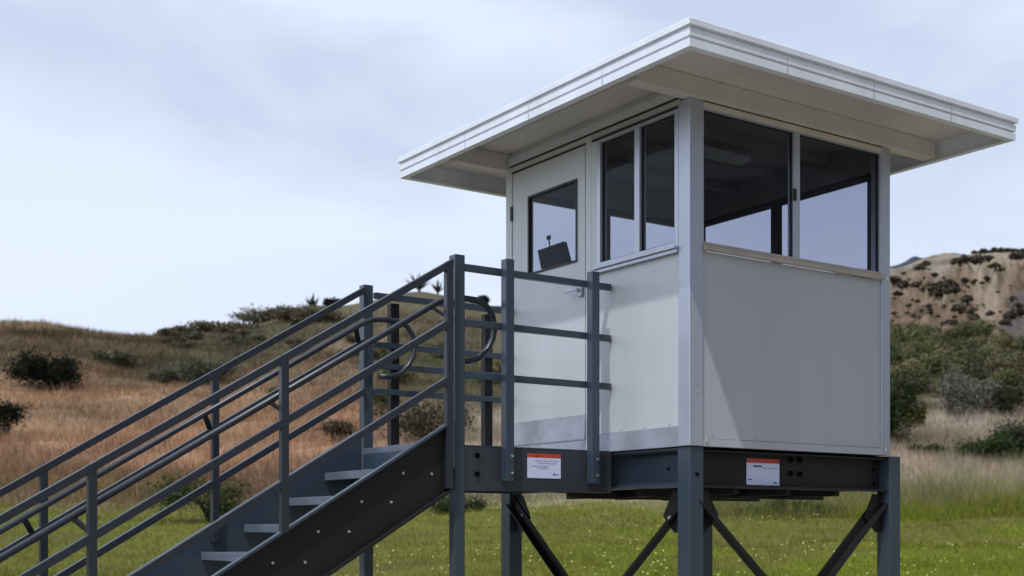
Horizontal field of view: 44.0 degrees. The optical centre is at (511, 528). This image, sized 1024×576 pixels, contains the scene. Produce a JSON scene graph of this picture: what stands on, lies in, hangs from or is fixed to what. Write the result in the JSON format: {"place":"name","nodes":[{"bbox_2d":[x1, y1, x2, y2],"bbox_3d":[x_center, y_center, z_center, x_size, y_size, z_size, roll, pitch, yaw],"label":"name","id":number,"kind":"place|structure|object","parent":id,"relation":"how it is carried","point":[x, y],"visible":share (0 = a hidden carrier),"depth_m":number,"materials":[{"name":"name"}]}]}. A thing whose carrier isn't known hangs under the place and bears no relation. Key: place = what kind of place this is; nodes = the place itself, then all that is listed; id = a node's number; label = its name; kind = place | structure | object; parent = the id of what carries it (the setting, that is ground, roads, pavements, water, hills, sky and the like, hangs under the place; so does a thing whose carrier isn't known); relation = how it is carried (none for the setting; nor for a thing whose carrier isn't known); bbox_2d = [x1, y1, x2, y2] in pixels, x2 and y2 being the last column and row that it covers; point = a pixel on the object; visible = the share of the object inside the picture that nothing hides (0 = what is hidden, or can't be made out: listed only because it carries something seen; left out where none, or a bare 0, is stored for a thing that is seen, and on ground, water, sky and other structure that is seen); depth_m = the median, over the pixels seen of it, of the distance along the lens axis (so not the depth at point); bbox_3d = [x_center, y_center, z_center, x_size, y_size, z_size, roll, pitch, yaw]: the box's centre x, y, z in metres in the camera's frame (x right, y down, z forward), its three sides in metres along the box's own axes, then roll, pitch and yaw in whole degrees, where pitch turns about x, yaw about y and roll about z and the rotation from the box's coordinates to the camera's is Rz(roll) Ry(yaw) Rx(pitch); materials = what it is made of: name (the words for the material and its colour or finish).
{"place":"outdoors","nodes":[
{"label":"outdoors","id":0,"kind":"place"},
{"bbox_2d":[0,251,1023,575],"bbox_3d":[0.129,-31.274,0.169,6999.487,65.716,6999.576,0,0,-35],"label":"ground","id":1,"kind":"structure","parent":0,"point":[986,293],"depth_m":39.71,"materials":[{"name":"green plant"}]},
{"bbox_2d":[0,396,35,437],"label":"shrub","id":2,"kind":"object","parent":1,"relation":"on","point":[10,411],"visible":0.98,"depth_m":73.27,"materials":[{"name":"green plant"}]},
{"bbox_2d":[0,345,87,388],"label":"shrub","id":3,"kind":"object","parent":1,"relation":"on","point":[37,370],"visible":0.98,"depth_m":100.09,"materials":[{"name":"green plant"}]},
{"bbox_2d":[87,347,142,366],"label":"shrub","id":4,"kind":"object","parent":1,"relation":"on","point":[116,355],"visible":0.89,"depth_m":119.53,"materials":[{"name":"green plant"}]},
{"bbox_2d":[145,366,183,384],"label":"shrub","id":5,"kind":"object","parent":1,"relation":"on","point":[166,375],"visible":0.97,"depth_m":108.69,"materials":[{"name":"green plant"}]},
{"bbox_2d":[0,317,336,384],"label":"ridge grass","id":6,"kind":"structure","parent":1,"relation":"on","point":[108,367],"depth_m":131.65,"materials":[{"name":"plant"}]},
{"bbox_2d":[157,326,184,337],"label":"shrub","id":7,"kind":"object","parent":1,"relation":"on","point":[166,331],"visible":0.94,"depth_m":159.12,"materials":[{"name":"green plant"}]},
{"bbox_2d":[160,336,190,343],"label":"shrub","id":8,"kind":"object","parent":1,"relation":"on","point":[167,340],"visible":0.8,"depth_m":141.64,"materials":[{"name":"green plant"}]},
{"bbox_2d":[169,341,196,348],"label":"shrub","id":9,"kind":"object","parent":1,"relation":"on","point":[187,343],"visible":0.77,"depth_m":139.19,"materials":[{"name":"green plant"}]},
{"bbox_2d":[167,324,209,332],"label":"shrub","id":10,"kind":"object","parent":1,"relation":"on","point":[179,328],"visible":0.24,"depth_m":175.05,"materials":[{"name":"green plant"}]},
{"bbox_2d":[184,330,204,339],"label":"shrub","id":11,"kind":"object","parent":1,"relation":"on","point":[199,334],"visible":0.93,"depth_m":159.91,"materials":[{"name":"green plant"}]},
{"bbox_2d":[138,470,255,521],"bbox_3d":[-9.269,-1.025,37.675,3.943,1.964,3.040,0,0,-35],"label":"shrub","id":12,"kind":"object","parent":1,"relation":"on","point":[225,493],"visible":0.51,"depth_m":37.27,"materials":[{"name":"green plant"}]},
{"bbox_2d":[176,357,238,383],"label":"shrub","id":13,"kind":"object","parent":1,"relation":"on","point":[195,371],"visible":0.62,"depth_m":111.95,"materials":[{"name":"green plant"}]},
{"bbox_2d":[180,320,237,331],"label":"shrub","id":14,"kind":"object","parent":1,"relation":"on","point":[204,325],"visible":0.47,"depth_m":174.61,"materials":[{"name":"green plant"}]},
{"bbox_2d":[214,333,246,340],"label":"shrub","id":15,"kind":"object","parent":1,"relation":"on","point":[234,335],"visible":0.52,"depth_m":157.24,"materials":[{"name":"green plant"}]},
{"bbox_2d":[215,337,258,345],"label":"shrub","id":16,"kind":"object","parent":1,"relation":"on","point":[237,341],"visible":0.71,"depth_m":151.06,"materials":[{"name":"green plant"}]},
{"bbox_2d":[212,322,267,333],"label":"shrub","id":17,"kind":"object","parent":1,"relation":"on","point":[223,328],"visible":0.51,"depth_m":169.63,"materials":[{"name":"green plant"}]},
{"bbox_2d":[226,326,263,335],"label":"shrub","id":18,"kind":"object","parent":1,"relation":"on","point":[241,331],"visible":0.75,"depth_m":162.38,"materials":[{"name":"green plant"}]},
{"bbox_2d":[0,258,496,575],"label":"steel staircase","id":19,"kind":"structure","parent":1,"relation":"on","point":[331,510],"depth_m":7.80,"materials":[{"name":"metal"}]},
{"bbox_2d":[239,334,269,341],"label":"shrub","id":20,"kind":"object","parent":1,"relation":"on","point":[251,337],"visible":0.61,"depth_m":152.80,"materials":[{"name":"green plant"}]},
{"bbox_2d":[225,303,291,324],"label":"shrub","id":21,"kind":"object","parent":1,"relation":"on","point":[255,315],"visible":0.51,"depth_m":180.79,"materials":[{"name":"green plant"}]},
{"bbox_2d":[260,303,307,322],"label":"shrub","id":22,"kind":"object","parent":1,"relation":"on","point":[284,312],"visible":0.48,"depth_m":168.85,"materials":[{"name":"green plant"}]},
{"bbox_2d":[283,337,306,345],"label":"shrub","id":23,"kind":"object","parent":1,"relation":"on","point":[296,340],"visible":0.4,"depth_m":139.03,"materials":[{"name":"green plant"}]},
{"bbox_2d":[289,314,305,325],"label":"shrub","id":24,"kind":"object","parent":1,"relation":"on","point":[295,320],"visible":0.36,"depth_m":160.38,"materials":[{"name":"green plant"}]},
{"bbox_2d":[305,291,318,305],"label":"yucca","id":25,"kind":"object","parent":1,"relation":"on","point":[311,301],"visible":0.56,"depth_m":185.55,"materials":[{"name":"green plant"}]},
{"bbox_2d":[291,301,346,321],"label":"shrub","id":26,"kind":"object","parent":1,"relation":"on","point":[311,310],"visible":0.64,"depth_m":162.53,"materials":[{"name":"green plant"}]},
{"bbox_2d":[0,308,659,511],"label":"dry hill grass","id":27,"kind":"structure","parent":1,"relation":"on","point":[31,437],"depth_m":86.31,"materials":[{"name":"brown plant"}]},
{"bbox_2d":[322,297,339,305],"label":"shrub","id":28,"kind":"object","parent":1,"relation":"on","point":[327,302],"visible":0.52,"depth_m":187.48,"materials":[{"name":"green plant"}]},
{"bbox_2d":[315,417,358,440],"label":"shrub","id":29,"kind":"object","parent":1,"relation":"on","point":[333,426],"visible":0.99,"depth_m":65.94,"materials":[{"name":"brown plant"}]},
{"bbox_2d":[373,341,386,357],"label":"shrub","id":30,"kind":"object","parent":1,"relation":"on","point":[378,352],"visible":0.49,"depth_m":124.99,"materials":[{"name":"green plant"}]},
{"bbox_2d":[373,386,402,407],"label":"shrub","id":31,"kind":"object","parent":1,"relation":"on","point":[381,399],"visible":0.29,"depth_m":85.86,"materials":[{"name":"green plant"}]},
{"bbox_2d":[376,358,419,383],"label":"shrub","id":32,"kind":"object","parent":1,"relation":"on","point":[410,375],"visible":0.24,"depth_m":104.78,"materials":[{"name":"green plant"}]},
{"bbox_2d":[353,390,479,441],"bbox_3d":[-5.017,-5.890,65.736,6.716,3.151,5.410,0,0,11],"label":"shrub","id":33,"kind":"object","parent":1,"relation":"on","point":[420,423],"visible":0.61,"depth_m":64.81,"materials":[{"name":"green plant"}]},
{"bbox_2d":[406,272,428,291],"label":"yucca","id":34,"kind":"object","parent":1,"relation":"on","point":[420,287],"visible":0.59,"depth_m":225.85,"materials":[{"name":"green plant"}]},
{"bbox_2d":[426,339,443,357],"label":"shrub","id":35,"kind":"object","parent":1,"relation":"on","point":[441,346],"visible":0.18,"depth_m":125.89,"materials":[{"name":"green plant"}]},
{"bbox_2d":[430,281,443,293],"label":"yucca","id":36,"kind":"object","parent":1,"relation":"on","point":[437,289],"visible":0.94,"depth_m":225.65,"materials":[{"name":"green plant"}]},
{"bbox_2d":[425,493,490,512],"bbox_3d":[-1.913,-0.812,38.367,2.496,0.899,2.474,0,0,-35],"label":"shrub","id":37,"kind":"object","parent":1,"relation":"on","point":[442,504],"visible":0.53,"depth_m":38.15,"materials":[{"name":"green plant"}]},
{"bbox_2d":[473,359,500,381],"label":"shrub","id":38,"kind":"object","parent":1,"relation":"on","point":[497,367],"visible":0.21,"depth_m":101.42,"materials":[{"name":"green plant"}]},
{"bbox_2d":[0,460,1023,575],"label":"field grass","id":39,"kind":"structure","parent":1,"relation":"on","point":[622,569],"depth_m":28.67,"materials":[{"name":"green plant"}]},
{"bbox_2d":[359,254,899,575],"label":"steel platform","id":40,"kind":"structure","parent":1,"relation":"on","point":[690,484],"depth_m":8.66,"materials":[{"name":"paint"}]},
{"bbox_2d":[527,453,560,478],"bbox_3d":[0.215,-0.415,8.481,0.275,0.164,0.004,0,0,-35],"label":"warning sign","id":41,"kind":"object","parent":40,"relation":"attached to","point":[543,465],"visible":1,"depth_m":8.48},
{"bbox_2d":[397,17,1018,455],"bbox_3d":[1.357,-1.736,9.574,3.168,2.410,3.398,0,0,-35],"label":"guard booth","id":42,"kind":"object","parent":40,"relation":"on","point":[689,129],"visible":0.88,"depth_m":8.81,"materials":[{"name":"metal"}]},
{"bbox_2d":[510,143,585,446],"bbox_3d":[0.254,-1.691,9.448,0.108,2.124,0.942,0,0,-35],"label":"door","id":43,"kind":"structure","parent":42,"relation":"in","point":[543,414],"depth_m":9.43,"materials":[{"name":"paint"}]},
{"bbox_2d":[528,178,577,273],"bbox_3d":[0.305,-2.223,9.410,0.029,0.603,0.615,0,0,-35],"label":"door window","id":44,"kind":"structure","parent":42,"relation":"in","point":[573,181],"depth_m":9.43,"materials":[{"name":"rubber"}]},
{"bbox_2d":[533,196,673,259],"bbox_3d":[0.790,-2.224,10.408,1.791,0.787,0.055,0,0,-35],"label":"window","id":45,"kind":"structure","parent":42,"relation":"in","point":[540,199],"depth_m":10.38,"materials":[{"name":"metal"}]},
{"bbox_2d":[591,106,677,272],"bbox_3d":[0.837,-2.268,8.620,0.100,0.954,0.900,0,0,-35],"label":"window","id":46,"kind":"structure","parent":42,"relation":"in","point":[640,254],"depth_m":8.59,"materials":[{"name":"metal"}]},
{"bbox_2d":[703,173,870,278],"bbox_3d":[2.142,-2.224,10.116,0.055,0.787,1.896,0,0,-35],"label":"window","id":47,"kind":"structure","parent":42,"relation":"in","point":[775,206],"depth_m":10.11,"materials":[{"name":"glass"}]},
{"bbox_2d":[703,100,883,279],"bbox_3d":[1.952,-2.286,8.734,1.760,0.971,0.089,0,0,-35],"label":"window","id":48,"kind":"structure","parent":42,"relation":"in","point":[795,132],"depth_m":8.73,"materials":[{"name":"metal"}]},
{"bbox_2d":[746,458,778,485],"bbox_3d":[1.717,-0.384,8.671,0.315,0.181,0.004,0,0,-35],"label":"warning sign","id":49,"kind":"object","parent":40,"relation":"attached to","point":[762,471],"visible":1,"depth_m":8.67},
{"bbox_2d":[346,500,1023,575],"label":"wildflowers","id":50,"kind":"object","parent":1,"relation":"on","point":[663,550],"visible":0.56,"depth_m":26.18,"materials":[{"name":"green plant"}]},
{"bbox_2d":[736,499,845,516],"bbox_3d":[8.123,-0.581,37.376,3.380,0.788,2.740,0,0,15],"label":"shrub","id":51,"kind":"object","parent":1,"relation":"on","point":[771,503],"visible":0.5,"depth_m":36.96,"materials":[{"name":"green plant"}]},
{"bbox_2d":[657,395,1023,521],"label":"pale dry grass","id":52,"kind":"structure","parent":1,"relation":"on","point":[939,433],"depth_m":47.19,"materials":[{"name":"beige plant"}]},
{"bbox_2d":[890,275,901,283],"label":"shrub","id":53,"kind":"object","parent":1,"relation":"on","point":[895,279],"visible":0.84,"depth_m":202.69,"materials":[{"name":"green plant"}]},
{"bbox_2d":[890,335,911,363],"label":"shrub","id":54,"kind":"object","parent":1,"relation":"on","point":[893,353],"visible":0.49,"depth_m":121.84,"materials":[{"name":"green plant"}]},
{"bbox_2d":[890,320,912,337],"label":"shrub","id":55,"kind":"object","parent":1,"relation":"on","point":[893,326],"visible":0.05,"depth_m":139.47,"materials":[{"name":"green plant"}]},
{"bbox_2d":[895,280,909,287],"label":"shrub","id":56,"kind":"object","parent":1,"relation":"on","point":[903,283],"visible":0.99,"depth_m":194.18,"materials":[{"name":"green plant"}]},
{"bbox_2d":[893,341,920,363],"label":"shrub","id":57,"kind":"object","parent":1,"relation":"on","point":[905,352],"visible":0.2,"depth_m":121.20,"materials":[{"name":"green plant"}]},
{"bbox_2d":[890,357,925,389],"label":"shrub","id":58,"kind":"object","parent":1,"relation":"on","point":[912,365],"visible":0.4,"depth_m":96.00,"materials":[{"name":"green plant"}]},
{"bbox_2d":[890,365,928,393],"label":"shrub","id":59,"kind":"object","parent":1,"relation":"on","point":[900,378],"visible":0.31,"depth_m":94.69,"materials":[{"name":"green plant"}]},
{"bbox_2d":[890,354,929,442],"bbox_3d":[18.870,-6.317,62.522,3.406,4.562,3.646,0,0,34],"label":"shrub","id":60,"kind":"object","parent":1,"relation":"on","point":[900,407],"visible":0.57,"depth_m":61.99,"materials":[{"name":"green plant"}]},
{"bbox_2d":[890,317,929,344],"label":"shrub","id":61,"kind":"object","parent":1,"relation":"on","point":[910,335],"visible":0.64,"depth_m":129.26,"materials":[{"name":"green plant"}]},
{"bbox_2d":[900,396,927,427],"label":"shrub","id":62,"kind":"object","parent":1,"relation":"on","point":[922,417],"visible":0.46,"depth_m":75.55,"materials":[{"name":"green plant"}]},
{"bbox_2d":[895,315,936,330],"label":"shrub","id":63,"kind":"object","parent":1,"relation":"on","point":[911,324],"visible":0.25,"depth_m":145.34,"materials":[{"name":"green plant"}]},
{"bbox_2d":[897,362,942,391],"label":"shrub","id":64,"kind":"object","parent":1,"relation":"on","point":[926,377],"visible":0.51,"depth_m":95.30,"materials":[{"name":"green plant"}]},
{"bbox_2d":[898,329,949,364],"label":"shrub","id":65,"kind":"object","parent":1,"relation":"on","point":[932,346],"visible":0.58,"depth_m":118.39,"materials":[{"name":"green plant"}]},
{"bbox_2d":[914,318,938,340],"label":"shrub","id":66,"kind":"object","parent":1,"relation":"on","point":[928,327],"visible":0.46,"depth_m":135.31,"materials":[{"name":"green plant"}]},
{"bbox_2d":[906,443,947,455],"bbox_3d":[19.050,-3.502,58.325,1.951,0.844,1.831,0,0,-35],"label":"shrub","id":67,"kind":"object","parent":1,"relation":"on","point":[931,447],"visible":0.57,"depth_m":58.03,"materials":[{"name":"green plant"}]},
{"bbox_2d":[919,282,940,290],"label":"shrub","id":68,"kind":"object","parent":1,"relation":"on","point":[932,286],"visible":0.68,"depth_m":192.12,"materials":[{"name":"green plant"}]},
{"bbox_2d":[894,344,970,383],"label":"shrub","id":69,"kind":"object","parent":1,"relation":"on","point":[937,363],"visible":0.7,"depth_m":101.02,"materials":[{"name":"green plant"}]},
{"bbox_2d":[928,288,943,297],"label":"shrub","id":70,"kind":"object","parent":1,"relation":"on","point":[937,292],"visible":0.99,"depth_m":185.40,"materials":[{"name":"green plant"}]},
{"bbox_2d":[921,328,960,344],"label":"shrub","id":71,"kind":"object","parent":1,"relation":"on","point":[929,337],"visible":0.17,"depth_m":125.47,"materials":[{"name":"green plant"}]},
{"bbox_2d":[925,375,958,396],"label":"shrub","id":72,"kind":"object","parent":1,"relation":"on","point":[934,385],"visible":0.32,"depth_m":93.03,"materials":[{"name":"green plant"}]},
{"bbox_2d":[930,328,958,340],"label":"shrub","id":73,"kind":"object","parent":1,"relation":"on","point":[948,332],"visible":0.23,"depth_m":132.10,"materials":[{"name":"green plant"}]},
{"bbox_2d":[937,279,959,289],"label":"shrub","id":74,"kind":"object","parent":1,"relation":"on","point":[947,283],"visible":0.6,"depth_m":185.96,"materials":[{"name":"green plant"}]},
{"bbox_2d":[927,343,971,362],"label":"shrub","id":75,"kind":"object","parent":1,"relation":"on","point":[949,351],"visible":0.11,"depth_m":114.56,"materials":[{"name":"green plant"}]},
{"bbox_2d":[943,284,962,294],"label":"shrub","id":76,"kind":"object","parent":1,"relation":"on","point":[954,289],"visible":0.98,"depth_m":173.87,"materials":[{"name":"green plant"}]},
{"bbox_2d":[937,323,970,342],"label":"shrub","id":77,"kind":"object","parent":1,"relation":"on","point":[957,333],"visible":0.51,"depth_m":135.27,"materials":[{"name":"green plant"}]},
{"bbox_2d":[949,303,966,312],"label":"shrub","id":78,"kind":"object","parent":1,"relation":"on","point":[961,308],"visible":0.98,"depth_m":161.89,"materials":[{"name":"green plant"}]},
{"bbox_2d":[933,360,991,415],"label":"shrub","id":79,"kind":"object","parent":1,"relation":"on","point":[952,393],"visible":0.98,"depth_m":81.20,"materials":[{"name":"grey plant"}]},
{"bbox_2d":[940,329,984,353],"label":"shrub","id":80,"kind":"object","parent":1,"relation":"on","point":[968,345],"visible":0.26,"depth_m":117.83,"materials":[{"name":"green plant"}]},
{"bbox_2d":[956,254,972,263],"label":"shrub","id":81,"kind":"object","parent":1,"relation":"on","point":[963,258],"visible":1,"depth_m":200.03,"materials":[{"name":"green plant"}]},
{"bbox_2d":[954,348,990,379],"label":"shrub","id":82,"kind":"object","parent":1,"relation":"on","point":[966,366],"visible":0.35,"depth_m":104.37,"materials":[{"name":"green plant"}]},
{"bbox_2d":[950,309,1001,343],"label":"shrub","id":83,"kind":"object","parent":1,"relation":"on","point":[982,327],"visible":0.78,"depth_m":134.53,"materials":[{"name":"green plant"}]},
{"bbox_2d":[969,253,985,265],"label":"shrub","id":84,"kind":"object","parent":1,"relation":"on","point":[977,259],"visible":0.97,"depth_m":201.88,"materials":[{"name":"green plant"}]},
{"bbox_2d":[951,338,1005,374],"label":"shrub","id":85,"kind":"object","parent":1,"relation":"on","point":[972,355],"visible":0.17,"depth_m":108.01,"materials":[{"name":"green plant"}]},
{"bbox_2d":[963,334,995,345],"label":"shrub","id":86,"kind":"object","parent":1,"relation":"on","point":[980,338],"visible":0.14,"depth_m":124.10,"materials":[{"name":"green plant"}]},
{"bbox_2d":[965,349,1001,382],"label":"shrub","id":87,"kind":"object","parent":1,"relation":"on","point":[978,371],"visible":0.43,"depth_m":100.75,"materials":[{"name":"green plant"}]},
{"bbox_2d":[964,342,1003,354],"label":"shrub","id":88,"kind":"object","parent":1,"relation":"on","point":[987,346],"visible":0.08,"depth_m":117.09,"materials":[{"name":"green plant"}]},
{"bbox_2d":[947,430,1023,459],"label":"shrub","id":89,"kind":"object","parent":1,"relation":"on","point":[998,444],"visible":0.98,"depth_m":57.19,"materials":[{"name":"green plant"}]},
{"bbox_2d":[961,369,1023,412],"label":"shrub","id":90,"kind":"object","parent":1,"relation":"on","point":[987,399],"visible":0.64,"depth_m":81.77,"materials":[{"name":"green plant"}]},
{"bbox_2d":[987,261,1002,268],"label":"shrub","id":91,"kind":"object","parent":1,"relation":"on","point":[994,265],"visible":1,"depth_m":190.51,"materials":[{"name":"green plant"}]},
{"bbox_2d":[976,347,1023,379],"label":"shrub","id":92,"kind":"object","parent":1,"relation":"on","point":[997,363],"visible":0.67,"depth_m":99.20,"materials":[{"name":"green plant"}]},
{"bbox_2d":[979,328,1021,351],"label":"shrub","id":93,"kind":"object","parent":1,"relation":"on","point":[1002,341],"visible":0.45,"depth_m":120.23,"materials":[{"name":"green plant"}]},
{"bbox_2d":[981,367,1023,390],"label":"shrub","id":94,"kind":"object","parent":1,"relation":"on","point":[1005,376],"visible":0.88,"depth_m":91.82,"materials":[{"name":"green plant"}]},
{"bbox_2d":[985,337,1019,363],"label":"shrub","id":95,"kind":"object","parent":1,"relation":"on","point":[1005,350],"visible":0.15,"depth_m":111.36,"materials":[{"name":"green plant"}]},
{"bbox_2d":[989,416,1023,455],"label":"shrub","id":96,"kind":"object","parent":1,"relation":"on","point":[1016,432],"visible":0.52,"depth_m":58.98,"materials":[{"name":"green plant"}]},
{"bbox_2d":[990,379,1023,414],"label":"shrub","id":97,"kind":"object","parent":1,"relation":"on","point":[1008,397],"visible":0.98,"depth_m":80.15,"materials":[{"name":"green plant"}]},
{"bbox_2d":[1002,311,1017,318],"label":"shrub","id":98,"kind":"object","parent":1,"relation":"on","point":[1012,314],"visible":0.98,"depth_m":153.32,"materials":[{"name":"green plant"}]},
{"bbox_2d":[1007,251,1023,259],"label":"shrub","id":99,"kind":"object","parent":1,"relation":"on","point":[1017,255],"visible":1,"depth_m":191.96,"materials":[{"name":"green plant"}]},
{"bbox_2d":[1007,327,1023,351],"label":"shrub","id":100,"kind":"object","parent":1,"relation":"on","point":[1019,340],"visible":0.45,"depth_m":122.80,"materials":[{"name":"green plant"}]},
{"bbox_2d":[0,0,1023,334],"label":"sky","id":101,"kind":"structure","parent":0,"point":[164,163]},
{"bbox_2d":[890,253,956,267],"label":"distant hills","id":102,"kind":"structure","parent":0,"point":[911,260],"depth_m":1299.49,"materials":[{"name":"grey"}]},
{"bbox_3d":[0.955,-1.115,10.226,1.670,1.088,0.410,0,0,-35],"label":"counter","id":103,"kind":"object","parent":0,"visible":0},
{"bbox_2d":[538,235,570,268],"bbox_3d":[0.330,-1.967,9.804,0.120,0.614,0.402,0,0,-35],"label":"monitor","id":104,"kind":"object","parent":103,"relation":"on","point":[555,255],"visible":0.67,"depth_m":9.78,"materials":[{"name":"black plastic"}]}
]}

